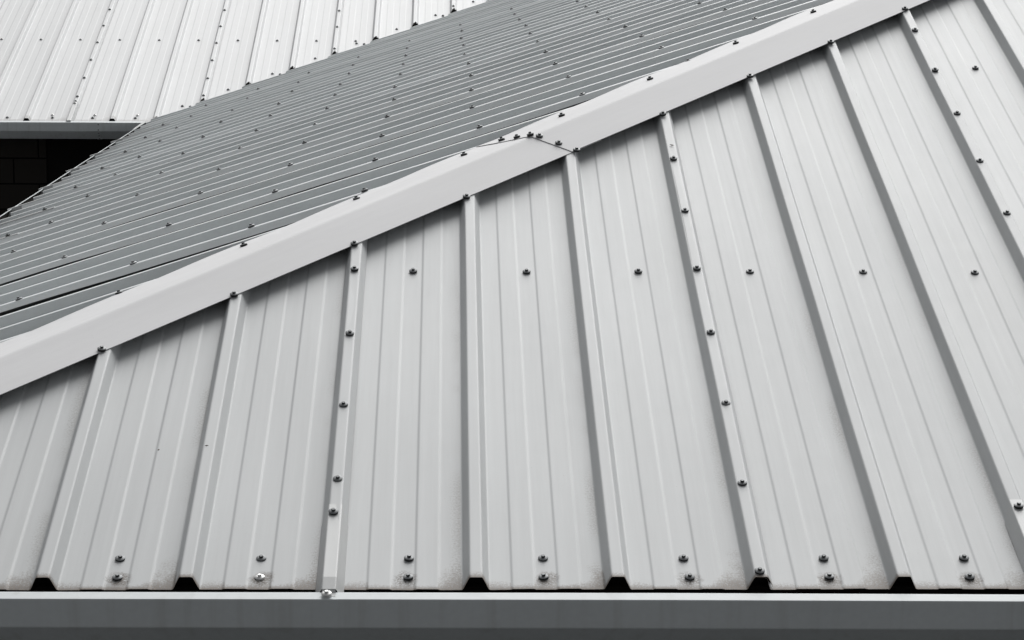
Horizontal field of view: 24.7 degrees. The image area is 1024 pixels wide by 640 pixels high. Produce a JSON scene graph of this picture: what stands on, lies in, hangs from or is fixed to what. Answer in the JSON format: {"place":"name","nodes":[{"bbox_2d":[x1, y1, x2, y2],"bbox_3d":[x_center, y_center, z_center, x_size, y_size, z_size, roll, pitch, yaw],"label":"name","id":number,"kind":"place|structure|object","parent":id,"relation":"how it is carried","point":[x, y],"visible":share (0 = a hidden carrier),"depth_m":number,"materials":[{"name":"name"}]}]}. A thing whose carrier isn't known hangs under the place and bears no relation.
{"place":"outdoors","nodes":[
{"label":"outdoors","id":0,"kind":"place"},
{"bbox_2d":[0,0,1023,593],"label":"metal roof","id":1,"kind":"structure","parent":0,"point":[760,332],"depth_m":6.30,"materials":[{"name":"metal"}]},
{"bbox_2d":[0,137,600,394],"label":"hip capping","id":2,"kind":"object","parent":1,"relation":"on","point":[119,317],"visible":1,"depth_m":6.92,"materials":[{"name":"metal"}]},
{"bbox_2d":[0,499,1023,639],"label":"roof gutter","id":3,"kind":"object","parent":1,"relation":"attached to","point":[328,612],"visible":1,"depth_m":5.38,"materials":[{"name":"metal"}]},
{"bbox_2d":[476,0,929,151],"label":"hip capping","id":4,"kind":"object","parent":1,"relation":"on","point":[576,128],"visible":1,"depth_m":8.28,"materials":[{"name":"metal"}]},
{"label":"ground","id":5,"kind":"structure","parent":0,"visible":0},
{"bbox_2d":[0,139,117,215],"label":"block wall","id":6,"kind":"structure","parent":5,"relation":"on","point":[29,168],"depth_m":18.68,"materials":[{"name":"black concrete"}]},
{"bbox_2d":[0,0,485,121],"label":"metal roof","id":7,"kind":"structure","parent":6,"relation":"on","point":[124,60],"depth_m":19.78,"materials":[{"name":"metal"}]},
{"bbox_2d":[0,101,145,138],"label":"roof gutter","id":8,"kind":"object","parent":7,"relation":"attached to","point":[72,128],"visible":0.95,"depth_m":18.22,"materials":[{"name":"metal"}]},
{"bbox_3d":[3.560,2.170,6.209,10.994,3.150,0.200,0,10,-2],"label":"front wall","id":9,"kind":"object","parent":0,"visible":0},
{"bbox_2d":[0,0,832,342],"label":"metal roof","id":10,"kind":"structure","parent":9,"relation":"on","point":[198,182],"depth_m":10.56,"materials":[{"name":"metal"}]},
{"bbox_2d":[0,121,169,243],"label":"roof gutter","id":11,"kind":"object","parent":10,"relation":"attached to","point":[30,199],"visible":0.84,"depth_m":13.62,"materials":[{"name":"metal"}]}
]}

